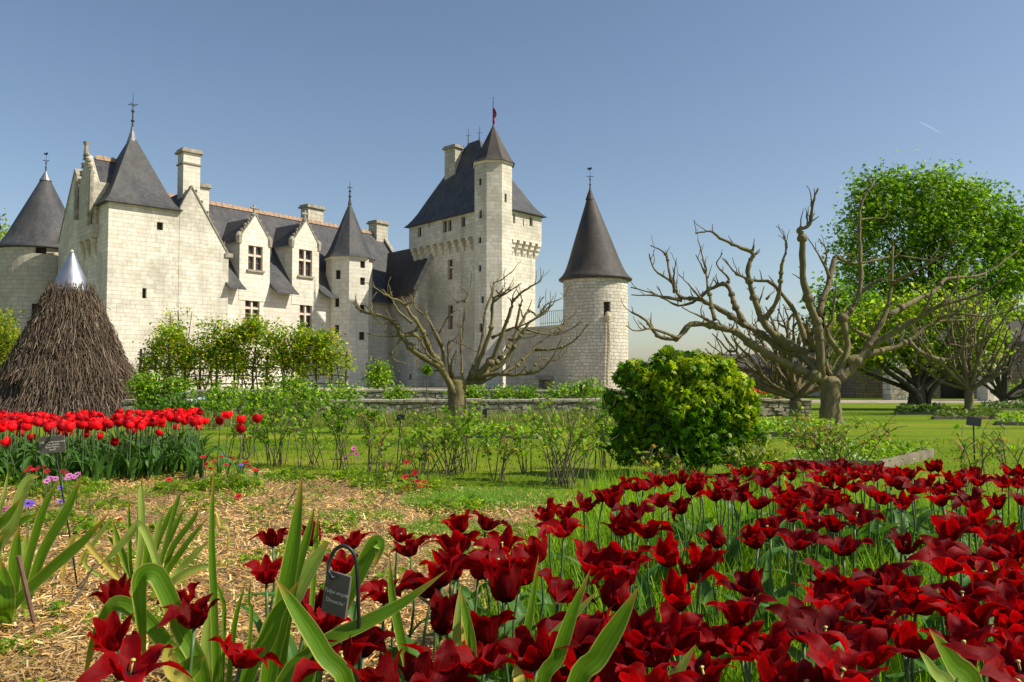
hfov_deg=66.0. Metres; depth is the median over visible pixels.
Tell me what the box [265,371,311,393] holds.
terrace shrub
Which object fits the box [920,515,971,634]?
dark red tulip
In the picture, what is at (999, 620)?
dark red tulip
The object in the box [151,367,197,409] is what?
border shrub
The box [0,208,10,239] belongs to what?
distant tree
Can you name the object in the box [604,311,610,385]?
hanging braid
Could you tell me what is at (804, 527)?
dark red tulip
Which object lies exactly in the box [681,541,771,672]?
dark red tulip
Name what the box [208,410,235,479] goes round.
red tulip
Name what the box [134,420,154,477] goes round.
red tulip
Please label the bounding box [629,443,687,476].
rose bush
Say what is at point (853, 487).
dark red tulip
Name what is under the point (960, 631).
dark red tulip
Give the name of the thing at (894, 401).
gravel road
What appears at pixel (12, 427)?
red tulip
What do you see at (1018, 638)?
dark red tulip
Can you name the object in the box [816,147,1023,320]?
chestnut tree
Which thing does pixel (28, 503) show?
anemone
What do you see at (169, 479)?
anemone
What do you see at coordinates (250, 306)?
window
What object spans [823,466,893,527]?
dark red tulip
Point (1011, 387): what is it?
hedge
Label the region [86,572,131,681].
dark red tulip
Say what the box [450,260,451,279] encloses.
window
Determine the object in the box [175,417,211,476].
red tulip
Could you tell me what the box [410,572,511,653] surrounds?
dark red tulip
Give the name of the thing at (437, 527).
grass tuft
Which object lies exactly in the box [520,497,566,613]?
dark red tulip
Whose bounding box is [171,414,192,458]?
red tulip
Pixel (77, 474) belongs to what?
anemone
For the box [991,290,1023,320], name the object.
hedge tree
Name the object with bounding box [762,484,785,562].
dark red tulip
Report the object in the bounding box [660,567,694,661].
dark red tulip
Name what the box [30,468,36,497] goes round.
anemone
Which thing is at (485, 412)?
black plate
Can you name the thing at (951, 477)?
dark red tulip
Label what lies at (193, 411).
red tulip
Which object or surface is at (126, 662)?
dark red tulip
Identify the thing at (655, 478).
dark red tulip
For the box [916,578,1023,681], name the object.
dark red tulip
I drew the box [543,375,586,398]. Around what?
terrace shrub
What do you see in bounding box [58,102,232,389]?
corner pavilion
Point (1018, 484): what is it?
dark red tulip
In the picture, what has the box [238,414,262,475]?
red tulip
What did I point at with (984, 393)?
gate pillar
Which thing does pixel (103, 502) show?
anemone plant
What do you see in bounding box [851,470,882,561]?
dark red tulip
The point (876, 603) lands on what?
dark red tulip
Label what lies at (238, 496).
anemone
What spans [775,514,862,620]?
dark red tulip
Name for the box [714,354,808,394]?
outbuilding
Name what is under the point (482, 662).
dark red tulip
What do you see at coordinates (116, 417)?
red tulip
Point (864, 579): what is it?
dark red tulip
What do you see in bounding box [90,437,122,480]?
red tulip
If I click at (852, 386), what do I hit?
barn
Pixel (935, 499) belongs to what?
dark red tulip
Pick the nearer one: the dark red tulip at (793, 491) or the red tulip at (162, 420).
the dark red tulip at (793, 491)
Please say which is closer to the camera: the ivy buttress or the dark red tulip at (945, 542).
the dark red tulip at (945, 542)
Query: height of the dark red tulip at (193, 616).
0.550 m
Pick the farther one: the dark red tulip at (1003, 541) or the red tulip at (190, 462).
the red tulip at (190, 462)
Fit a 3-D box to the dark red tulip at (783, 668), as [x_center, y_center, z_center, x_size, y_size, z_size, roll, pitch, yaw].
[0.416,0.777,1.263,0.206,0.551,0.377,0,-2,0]
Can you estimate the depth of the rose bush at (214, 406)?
13.86 m
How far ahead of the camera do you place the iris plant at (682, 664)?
1.38 m
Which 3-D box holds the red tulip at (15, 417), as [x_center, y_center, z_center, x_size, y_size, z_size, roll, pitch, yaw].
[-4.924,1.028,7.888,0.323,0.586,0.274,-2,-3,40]
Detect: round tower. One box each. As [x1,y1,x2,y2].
[0,153,64,387]
[559,167,631,388]
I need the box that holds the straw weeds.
[0,470,588,681]
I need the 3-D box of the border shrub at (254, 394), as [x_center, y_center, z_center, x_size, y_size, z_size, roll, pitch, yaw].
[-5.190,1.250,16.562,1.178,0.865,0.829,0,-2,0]
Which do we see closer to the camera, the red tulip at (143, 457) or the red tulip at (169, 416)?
the red tulip at (143, 457)
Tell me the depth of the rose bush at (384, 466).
6.87 m
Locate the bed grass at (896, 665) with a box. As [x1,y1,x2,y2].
[399,460,1023,681]
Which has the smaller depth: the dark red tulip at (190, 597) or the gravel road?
the dark red tulip at (190, 597)
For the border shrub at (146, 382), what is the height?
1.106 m
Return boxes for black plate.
[396,414,404,464]
[483,409,486,424]
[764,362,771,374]
[966,416,981,470]
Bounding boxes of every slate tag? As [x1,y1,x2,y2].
[39,427,77,587]
[321,544,361,681]
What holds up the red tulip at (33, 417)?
on the ground at (926, 427)
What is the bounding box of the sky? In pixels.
[0,0,1023,363]
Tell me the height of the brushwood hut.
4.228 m
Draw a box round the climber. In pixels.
[148,305,194,373]
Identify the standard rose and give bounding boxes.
[420,363,433,432]
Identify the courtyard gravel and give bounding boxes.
[174,386,563,398]
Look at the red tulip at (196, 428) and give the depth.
8.11 m
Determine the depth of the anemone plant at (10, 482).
6.78 m
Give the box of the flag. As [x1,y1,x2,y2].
[492,97,496,125]
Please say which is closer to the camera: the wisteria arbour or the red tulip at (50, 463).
the red tulip at (50, 463)
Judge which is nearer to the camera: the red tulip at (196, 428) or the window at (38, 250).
the red tulip at (196, 428)
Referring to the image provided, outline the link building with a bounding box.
[386,249,432,385]
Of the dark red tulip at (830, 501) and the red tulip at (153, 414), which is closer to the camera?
the dark red tulip at (830, 501)
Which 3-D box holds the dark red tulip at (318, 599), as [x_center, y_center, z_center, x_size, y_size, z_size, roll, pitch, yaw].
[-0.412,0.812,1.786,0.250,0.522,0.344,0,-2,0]
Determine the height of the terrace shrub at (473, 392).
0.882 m
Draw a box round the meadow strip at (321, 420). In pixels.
[109,406,670,426]
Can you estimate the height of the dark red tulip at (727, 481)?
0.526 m
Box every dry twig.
[60,566,93,614]
[89,498,97,519]
[279,487,295,515]
[378,486,390,506]
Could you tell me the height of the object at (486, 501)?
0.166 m
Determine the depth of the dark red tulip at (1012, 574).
2.14 m
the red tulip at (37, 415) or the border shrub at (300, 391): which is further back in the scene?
the border shrub at (300, 391)
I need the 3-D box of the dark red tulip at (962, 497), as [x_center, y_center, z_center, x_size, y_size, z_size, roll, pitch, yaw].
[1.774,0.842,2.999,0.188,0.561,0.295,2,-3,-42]
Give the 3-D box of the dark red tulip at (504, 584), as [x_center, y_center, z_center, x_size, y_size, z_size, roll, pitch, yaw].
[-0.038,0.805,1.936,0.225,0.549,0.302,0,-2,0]
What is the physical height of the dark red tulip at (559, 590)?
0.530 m
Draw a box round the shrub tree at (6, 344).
[0,305,24,386]
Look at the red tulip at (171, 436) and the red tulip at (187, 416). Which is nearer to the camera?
the red tulip at (187, 416)
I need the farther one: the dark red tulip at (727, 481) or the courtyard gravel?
the courtyard gravel
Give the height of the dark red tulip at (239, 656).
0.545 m
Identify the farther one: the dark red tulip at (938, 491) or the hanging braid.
the hanging braid
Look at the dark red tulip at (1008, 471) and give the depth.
4.13 m
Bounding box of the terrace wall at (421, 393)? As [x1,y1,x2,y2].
[188,389,627,399]
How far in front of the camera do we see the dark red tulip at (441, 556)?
1.97 m
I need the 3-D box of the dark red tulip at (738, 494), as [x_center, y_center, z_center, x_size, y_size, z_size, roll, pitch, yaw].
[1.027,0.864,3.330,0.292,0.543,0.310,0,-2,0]
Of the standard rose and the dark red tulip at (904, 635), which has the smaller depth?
the dark red tulip at (904, 635)
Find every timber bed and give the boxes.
[783,437,935,469]
[894,402,946,414]
[931,406,1000,418]
[978,399,1023,409]
[995,410,1023,425]
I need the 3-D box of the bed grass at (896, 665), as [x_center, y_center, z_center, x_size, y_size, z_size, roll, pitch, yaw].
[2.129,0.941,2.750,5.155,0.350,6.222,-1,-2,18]
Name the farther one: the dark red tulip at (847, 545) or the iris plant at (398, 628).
the dark red tulip at (847, 545)
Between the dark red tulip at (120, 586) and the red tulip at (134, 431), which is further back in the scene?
the red tulip at (134, 431)
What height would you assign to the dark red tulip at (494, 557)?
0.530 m
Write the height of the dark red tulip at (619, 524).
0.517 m
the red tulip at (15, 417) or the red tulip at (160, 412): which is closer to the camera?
the red tulip at (15, 417)
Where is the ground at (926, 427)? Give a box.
[0,381,1023,511]
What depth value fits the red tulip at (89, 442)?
7.59 m
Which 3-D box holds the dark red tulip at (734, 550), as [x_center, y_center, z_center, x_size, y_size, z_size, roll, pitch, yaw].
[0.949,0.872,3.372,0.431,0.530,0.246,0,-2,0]
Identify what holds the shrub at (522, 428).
on the ground at (926, 427)
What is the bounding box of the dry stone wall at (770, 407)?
[121,398,811,417]
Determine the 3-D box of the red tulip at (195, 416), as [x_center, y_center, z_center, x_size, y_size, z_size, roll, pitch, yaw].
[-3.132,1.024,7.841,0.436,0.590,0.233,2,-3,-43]
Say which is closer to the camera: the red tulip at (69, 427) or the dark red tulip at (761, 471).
the dark red tulip at (761, 471)
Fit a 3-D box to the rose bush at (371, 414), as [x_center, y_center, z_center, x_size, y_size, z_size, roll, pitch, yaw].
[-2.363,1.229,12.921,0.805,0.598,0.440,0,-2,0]
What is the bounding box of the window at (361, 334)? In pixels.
[359,332,363,339]
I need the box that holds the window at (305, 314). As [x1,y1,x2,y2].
[300,305,310,332]
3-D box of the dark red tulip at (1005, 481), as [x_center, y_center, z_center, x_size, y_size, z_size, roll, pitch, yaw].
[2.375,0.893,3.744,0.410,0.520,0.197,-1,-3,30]
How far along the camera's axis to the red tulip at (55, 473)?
7.19 m
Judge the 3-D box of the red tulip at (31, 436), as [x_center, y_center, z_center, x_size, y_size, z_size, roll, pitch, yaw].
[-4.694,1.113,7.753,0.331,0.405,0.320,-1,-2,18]
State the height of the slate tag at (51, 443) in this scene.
0.747 m
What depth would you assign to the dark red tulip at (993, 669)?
1.27 m
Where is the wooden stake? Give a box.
[16,555,37,630]
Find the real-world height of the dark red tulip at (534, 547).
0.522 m
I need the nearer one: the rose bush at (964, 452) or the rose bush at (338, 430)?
the rose bush at (964, 452)
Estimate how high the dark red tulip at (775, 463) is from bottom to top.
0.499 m
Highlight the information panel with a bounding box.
[190,397,206,406]
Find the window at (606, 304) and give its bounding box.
[604,302,608,315]
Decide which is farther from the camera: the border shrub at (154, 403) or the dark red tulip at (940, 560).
the border shrub at (154, 403)
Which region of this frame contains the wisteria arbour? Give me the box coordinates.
[132,310,358,397]
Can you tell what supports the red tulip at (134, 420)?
on the ground at (926, 427)
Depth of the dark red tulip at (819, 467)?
4.49 m
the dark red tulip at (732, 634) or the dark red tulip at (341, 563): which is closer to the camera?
the dark red tulip at (732, 634)
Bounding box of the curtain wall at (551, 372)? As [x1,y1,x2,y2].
[506,325,563,388]
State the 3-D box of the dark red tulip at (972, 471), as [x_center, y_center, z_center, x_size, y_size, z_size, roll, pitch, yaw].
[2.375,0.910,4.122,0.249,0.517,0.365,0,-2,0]
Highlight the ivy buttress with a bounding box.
[882,353,916,399]
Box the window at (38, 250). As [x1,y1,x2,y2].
[36,248,45,253]
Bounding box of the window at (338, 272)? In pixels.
[336,270,340,278]
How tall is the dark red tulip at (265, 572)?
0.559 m
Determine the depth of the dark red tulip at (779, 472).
4.03 m
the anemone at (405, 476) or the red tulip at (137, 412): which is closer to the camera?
the anemone at (405, 476)
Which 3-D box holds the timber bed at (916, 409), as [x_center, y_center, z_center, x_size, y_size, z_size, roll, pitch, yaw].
[10.600,1.745,20.343,1.228,0.292,3.756,-1,-3,30]
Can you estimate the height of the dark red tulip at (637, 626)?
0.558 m
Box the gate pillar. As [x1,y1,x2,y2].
[976,355,1002,400]
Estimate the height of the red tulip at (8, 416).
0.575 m
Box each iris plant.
[0,469,108,628]
[62,476,223,600]
[84,467,253,681]
[239,473,446,681]
[388,556,409,681]
[452,583,476,676]
[512,555,638,681]
[668,644,695,678]
[918,629,982,681]
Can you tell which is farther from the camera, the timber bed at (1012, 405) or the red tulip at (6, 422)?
the timber bed at (1012, 405)
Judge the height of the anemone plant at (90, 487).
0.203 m
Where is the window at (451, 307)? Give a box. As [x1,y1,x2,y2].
[450,305,452,328]
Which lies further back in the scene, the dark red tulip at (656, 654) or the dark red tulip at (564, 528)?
the dark red tulip at (564, 528)
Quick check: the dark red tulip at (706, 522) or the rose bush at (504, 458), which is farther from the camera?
the rose bush at (504, 458)
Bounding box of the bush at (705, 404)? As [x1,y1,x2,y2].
[599,344,771,478]
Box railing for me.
[540,310,558,325]
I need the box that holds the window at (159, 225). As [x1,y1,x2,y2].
[157,222,161,229]
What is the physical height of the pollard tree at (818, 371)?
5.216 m
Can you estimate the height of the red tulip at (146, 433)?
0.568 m
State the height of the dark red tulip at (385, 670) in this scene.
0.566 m
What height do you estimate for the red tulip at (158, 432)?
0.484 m
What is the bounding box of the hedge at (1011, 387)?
[1009,379,1023,399]
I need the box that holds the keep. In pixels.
[404,126,546,386]
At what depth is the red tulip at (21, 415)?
8.06 m
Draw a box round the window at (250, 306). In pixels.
[245,300,258,325]
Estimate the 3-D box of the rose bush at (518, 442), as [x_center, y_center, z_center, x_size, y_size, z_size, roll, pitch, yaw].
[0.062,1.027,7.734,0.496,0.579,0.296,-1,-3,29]
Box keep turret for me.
[472,126,514,387]
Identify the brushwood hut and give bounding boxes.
[0,250,139,417]
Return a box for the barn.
[802,320,1023,398]
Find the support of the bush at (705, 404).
on the ground at (926, 427)
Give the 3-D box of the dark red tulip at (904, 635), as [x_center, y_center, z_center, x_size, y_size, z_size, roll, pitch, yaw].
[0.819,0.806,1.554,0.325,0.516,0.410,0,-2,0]
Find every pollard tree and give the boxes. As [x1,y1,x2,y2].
[353,261,592,421]
[621,170,1023,424]
[705,316,807,398]
[710,296,855,416]
[907,287,1023,411]
[956,314,1023,401]
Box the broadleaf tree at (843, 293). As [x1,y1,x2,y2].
[794,265,884,349]
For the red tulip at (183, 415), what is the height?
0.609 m
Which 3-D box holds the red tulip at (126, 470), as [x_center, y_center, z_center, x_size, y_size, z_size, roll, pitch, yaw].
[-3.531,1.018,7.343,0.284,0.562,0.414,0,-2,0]
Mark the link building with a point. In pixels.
(406, 272)
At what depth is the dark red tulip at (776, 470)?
4.31 m
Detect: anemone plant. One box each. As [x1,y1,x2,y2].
[0,470,45,489]
[19,508,89,529]
[28,473,112,499]
[59,517,126,536]
[75,495,137,511]
[96,548,135,567]
[152,477,202,495]
[193,471,264,493]
[263,467,310,480]
[278,473,316,483]
[302,519,344,534]
[325,466,377,483]
[346,473,396,489]
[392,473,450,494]
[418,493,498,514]
[477,520,539,538]
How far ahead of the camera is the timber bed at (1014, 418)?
15.30 m
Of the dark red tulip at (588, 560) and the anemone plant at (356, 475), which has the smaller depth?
the dark red tulip at (588, 560)
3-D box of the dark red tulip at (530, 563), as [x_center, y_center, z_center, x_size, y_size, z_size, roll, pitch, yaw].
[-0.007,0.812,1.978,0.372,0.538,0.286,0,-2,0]
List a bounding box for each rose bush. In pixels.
[135,388,205,410]
[184,390,238,429]
[216,398,274,459]
[229,388,293,434]
[243,395,297,465]
[269,386,331,431]
[282,391,336,467]
[321,398,361,469]
[322,391,364,433]
[345,398,393,433]
[358,409,408,474]
[370,446,412,485]
[391,409,429,464]
[396,390,514,475]
[400,434,446,480]
[478,419,528,480]
[503,418,539,473]
[512,393,621,489]
[577,370,617,468]
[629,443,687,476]
[774,411,904,476]
[786,404,810,438]
[952,424,1005,492]
[980,415,1023,497]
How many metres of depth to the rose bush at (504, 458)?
7.37 m
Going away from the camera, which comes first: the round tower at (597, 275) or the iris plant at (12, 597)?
the iris plant at (12, 597)
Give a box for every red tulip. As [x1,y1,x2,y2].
[0,421,17,480]
[0,421,30,483]
[0,423,9,480]
[0,423,35,486]
[0,428,33,480]
[0,436,25,484]
[2,421,21,457]
[3,414,16,451]
[3,414,27,455]
[4,420,32,464]
[4,430,23,452]
[5,422,32,482]
[8,415,35,474]
[10,420,37,460]
[11,431,29,465]
[13,421,22,462]
[17,419,21,453]
[17,419,45,477]
[18,413,29,449]
[23,412,34,442]
[24,417,38,473]
[26,416,34,455]
[27,414,40,453]
[27,418,69,464]
[27,434,38,473]
[33,420,67,476]
[33,422,75,479]
[34,422,59,468]
[37,422,69,484]
[38,423,68,486]
[41,413,49,436]
[44,418,80,459]
[51,422,84,482]
[61,419,67,467]
[62,430,88,453]
[64,417,74,452]
[65,420,90,478]
[66,412,83,446]
[66,414,78,464]
[66,419,81,473]
[66,421,105,479]
[69,417,96,456]
[72,429,108,476]
[73,420,103,470]
[73,424,110,480]
[75,414,101,462]
[75,429,91,472]
[76,634,191,681]
[79,412,93,449]
[80,410,93,441]
[81,432,117,479]
[83,418,91,456]
[83,421,92,477]
[84,417,108,478]
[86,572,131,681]
[87,610,141,681]
[88,421,123,480]
[89,417,117,455]
[90,413,105,449]
[90,420,121,486]
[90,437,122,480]
[91,416,113,444]
[98,416,109,452]
[102,414,134,449]
[102,415,128,452]
[102,421,112,466]
[102,428,126,450]
[104,410,124,439]
[104,425,128,477]
[107,420,137,473]
[109,414,120,451]
[113,418,134,478]
[113,418,144,459]
[115,423,149,479]
[119,412,143,442]
[119,415,131,474]
[119,428,135,453]
[124,416,138,465]
[124,417,145,476]
[124,422,148,481]
[125,415,165,444]
[125,419,148,476]
[127,423,146,480]
[133,409,140,440]
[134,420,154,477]
[135,418,158,474]
[135,425,137,475]
[139,419,170,478]
[142,412,149,441]
[142,416,168,477]
[146,410,165,446]
[148,428,178,478]
[150,412,166,442]
[156,582,200,603]
[157,415,173,452]
[157,423,178,475]
[157,593,259,681]
[160,414,179,471]
[160,415,185,476]
[161,413,182,470]
[165,413,184,472]
[166,412,172,468]
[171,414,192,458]
[172,411,187,442]
[172,416,197,471]
[174,418,201,474]
[175,414,216,473]
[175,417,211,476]
[179,412,200,472]
[184,416,222,480]
[186,418,210,478]
[187,407,202,446]
[191,424,215,469]
[196,409,216,450]
[201,418,228,476]
[203,416,224,476]
[207,633,283,681]
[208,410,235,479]
[223,423,245,473]
[233,520,321,681]
[233,528,288,633]
[236,415,262,472]
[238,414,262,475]
[244,554,291,680]
[280,555,327,673]
[291,629,379,681]
[298,588,323,651]
[304,604,351,681]
[322,626,395,668]
[326,549,358,681]
[332,529,388,642]
[346,648,402,681]
[360,578,422,653]
[375,535,436,681]
[378,524,429,673]
[392,541,462,661]
[392,650,433,681]
[399,554,484,681]
[399,638,478,681]
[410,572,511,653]
[416,544,525,639]
[422,529,480,654]
[429,589,457,645]
[441,509,489,607]
[441,635,511,681]
[447,609,515,681]
[452,510,527,617]
[467,524,536,680]
[467,545,529,680]
[475,549,540,681]
[483,561,533,681]
[485,529,548,638]
[494,617,581,681]
[511,667,592,681]
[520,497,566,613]
[522,501,587,609]
[527,516,599,616]
[534,567,598,613]
[536,611,605,655]
[547,490,602,610]
[561,538,620,667]
[561,649,610,681]
[565,488,623,584]
[576,488,615,604]
[576,603,615,628]
[580,633,677,665]
[588,554,655,585]
[591,511,655,609]
[591,569,630,611]
[592,541,647,611]
[594,650,646,681]
[598,502,680,614]
[602,481,654,564]
[607,606,668,640]
[610,475,652,549]
[615,661,693,681]
[620,625,699,667]
[621,545,681,674]
[623,478,692,551]
[626,477,687,575]
[626,519,715,620]
[629,495,726,584]
[639,531,702,670]
[640,490,678,602]
[641,471,679,578]
[658,601,715,668]
[660,524,725,626]
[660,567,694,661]
[663,470,704,541]
[663,474,689,540]
[668,475,706,563]
[668,651,753,681]
[676,470,727,549]
[678,558,733,658]
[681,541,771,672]
[684,476,733,543]
[687,482,760,593]
[695,477,749,549]
[695,485,743,587]
[697,621,743,656]
[704,466,755,526]
[704,593,776,681]
[709,472,737,544]
[712,519,791,665]
[712,620,769,681]
[713,474,785,559]
[713,567,765,681]
[716,468,782,555]
[717,515,788,618]
[724,492,786,606]
[726,482,790,595]
[727,464,763,534]
[729,473,786,579]
[741,621,801,662]
[756,469,786,523]
[756,652,799,681]
[757,491,828,586]
[759,471,820,529]
[759,527,844,652]
[761,460,789,516]
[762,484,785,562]
[762,500,824,644]
[764,485,824,577]
[764,595,846,666]
[765,575,877,670]
[766,493,805,590]
[770,466,782,515]
[773,481,821,576]
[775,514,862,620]
[776,470,834,532]
[783,460,809,528]
[785,605,868,644]
[786,509,836,606]
[789,459,842,526]
[789,493,852,573]
[792,490,883,574]
[792,579,893,679]
[793,658,846,681]
[797,466,842,553]
[798,475,866,536]
[799,481,836,575]
[799,632,888,681]
[801,461,829,515]
[803,558,923,681]
[806,583,913,681]
[811,533,874,649]
[813,485,855,558]
[819,624,916,671]
[820,459,856,538]
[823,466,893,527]
[825,458,842,513]
[825,591,894,669]
[826,501,884,621]
[832,473,870,575]
[834,561,936,681]
[841,468,883,540]
[841,480,903,568]
[842,462,895,524]
[846,608,915,681]
[851,467,911,552]
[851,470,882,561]
[857,483,918,568]
[857,484,906,588]
[857,490,937,575]
[862,462,895,523]
[865,470,931,562]
[865,615,934,681]
[872,585,949,681]
[877,566,925,681]
[881,478,948,535]
[883,467,929,526]
[883,474,932,575]
[885,528,939,668]
[886,465,911,527]
[886,533,977,680]
[891,488,993,601]
[892,466,937,560]
[894,473,941,535]
[895,546,984,668]
[900,477,977,576]
[900,578,1023,681]
[910,459,941,532]
[914,597,1015,681]
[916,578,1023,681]
[917,473,974,544]
[919,612,1004,666]
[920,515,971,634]
[923,481,950,578]
[928,599,1012,681]
[929,470,967,537]
[930,459,942,530]
[937,466,979,514]
[937,486,990,583]
[941,510,990,585]
[941,642,1023,681]
[943,548,1009,665]
[946,465,981,547]
[948,556,1023,681]
[962,473,1007,551]
[963,576,1023,602]
[966,500,1002,604]
[967,473,1023,540]
[970,522,1018,568]
[971,559,1023,579]
[977,490,1023,547]
[977,529,1023,561]
[978,626,1023,677]
[981,492,1023,567]
[983,640,1023,677]
[984,462,1022,531]
[990,543,1023,639]
[993,594,1023,635]
[1000,474,1023,530]
[1004,463,1023,530]
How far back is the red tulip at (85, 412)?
8.71 m
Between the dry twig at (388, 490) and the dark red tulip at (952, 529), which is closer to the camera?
the dark red tulip at (952, 529)
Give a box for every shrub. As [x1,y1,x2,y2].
[119,368,166,412]
[129,375,178,412]
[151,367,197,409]
[195,379,249,414]
[236,380,289,415]
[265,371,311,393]
[281,378,334,413]
[319,377,366,399]
[358,356,400,388]
[377,382,417,398]
[462,420,544,438]
[465,379,486,398]
[482,383,516,398]
[506,380,543,398]
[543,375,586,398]
[568,375,607,397]
[717,433,789,496]
[759,415,833,437]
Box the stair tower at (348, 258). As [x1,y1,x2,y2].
[323,187,374,386]
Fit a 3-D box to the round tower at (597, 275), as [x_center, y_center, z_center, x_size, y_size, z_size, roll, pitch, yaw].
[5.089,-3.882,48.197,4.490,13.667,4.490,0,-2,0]
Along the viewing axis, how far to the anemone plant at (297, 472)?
7.36 m
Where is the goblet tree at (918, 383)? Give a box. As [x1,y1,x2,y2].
[823,282,1019,404]
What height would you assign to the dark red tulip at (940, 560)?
0.524 m
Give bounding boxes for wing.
[168,192,414,387]
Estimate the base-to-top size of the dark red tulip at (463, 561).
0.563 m
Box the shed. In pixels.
[795,377,820,396]
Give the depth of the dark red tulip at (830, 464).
4.69 m
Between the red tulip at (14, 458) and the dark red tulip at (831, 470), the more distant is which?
the red tulip at (14, 458)
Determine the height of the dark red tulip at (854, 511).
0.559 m
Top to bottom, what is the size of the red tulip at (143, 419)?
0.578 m
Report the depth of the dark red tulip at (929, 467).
4.11 m
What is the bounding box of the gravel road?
[812,400,1021,402]
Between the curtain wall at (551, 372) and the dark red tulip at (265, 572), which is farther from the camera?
the curtain wall at (551, 372)
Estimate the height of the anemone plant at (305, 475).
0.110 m
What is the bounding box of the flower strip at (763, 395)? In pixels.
[751,387,786,398]
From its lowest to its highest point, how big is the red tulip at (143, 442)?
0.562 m
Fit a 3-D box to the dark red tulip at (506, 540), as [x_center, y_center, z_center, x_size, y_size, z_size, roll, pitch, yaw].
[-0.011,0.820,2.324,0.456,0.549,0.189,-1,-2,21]
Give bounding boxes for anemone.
[24,500,34,536]
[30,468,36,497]
[42,478,50,490]
[51,476,58,505]
[65,473,72,496]
[73,472,80,506]
[166,477,171,501]
[218,455,223,476]
[235,493,241,503]
[402,474,408,492]
[411,470,417,492]
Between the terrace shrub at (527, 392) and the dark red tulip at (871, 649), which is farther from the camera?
the terrace shrub at (527, 392)
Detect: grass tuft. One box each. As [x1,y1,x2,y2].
[78,482,152,496]
[145,503,200,514]
[184,555,237,570]
[253,470,297,482]
[319,506,365,518]
[344,507,403,520]
[397,485,511,509]
[398,515,482,538]
[419,537,515,564]
[444,484,567,508]
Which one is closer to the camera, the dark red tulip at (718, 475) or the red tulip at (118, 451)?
the dark red tulip at (718, 475)
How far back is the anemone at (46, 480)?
5.78 m
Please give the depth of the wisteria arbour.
30.86 m
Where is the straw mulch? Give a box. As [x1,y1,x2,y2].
[0,468,583,681]
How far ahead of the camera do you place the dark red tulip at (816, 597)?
1.94 m
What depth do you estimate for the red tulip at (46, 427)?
6.90 m
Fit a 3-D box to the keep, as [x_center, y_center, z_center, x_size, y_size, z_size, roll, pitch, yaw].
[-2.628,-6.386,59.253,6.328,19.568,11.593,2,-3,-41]
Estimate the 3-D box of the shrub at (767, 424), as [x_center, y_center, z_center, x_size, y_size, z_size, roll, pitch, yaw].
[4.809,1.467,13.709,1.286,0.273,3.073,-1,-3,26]
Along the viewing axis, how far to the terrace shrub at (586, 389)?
20.41 m
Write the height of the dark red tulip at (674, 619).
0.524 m
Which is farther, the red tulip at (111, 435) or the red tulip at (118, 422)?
the red tulip at (111, 435)
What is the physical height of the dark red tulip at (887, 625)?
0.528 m
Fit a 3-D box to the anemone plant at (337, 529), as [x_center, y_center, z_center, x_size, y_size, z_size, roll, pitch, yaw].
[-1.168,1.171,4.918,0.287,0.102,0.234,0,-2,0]
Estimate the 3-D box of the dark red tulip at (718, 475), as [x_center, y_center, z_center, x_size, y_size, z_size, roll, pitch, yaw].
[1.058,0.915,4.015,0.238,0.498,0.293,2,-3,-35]
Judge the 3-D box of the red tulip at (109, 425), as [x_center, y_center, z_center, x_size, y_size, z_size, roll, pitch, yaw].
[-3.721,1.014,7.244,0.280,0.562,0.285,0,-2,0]
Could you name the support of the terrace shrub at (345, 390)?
on the ground at (926, 427)
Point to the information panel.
(199, 398)
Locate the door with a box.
[544,380,550,388]
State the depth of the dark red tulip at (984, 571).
1.94 m

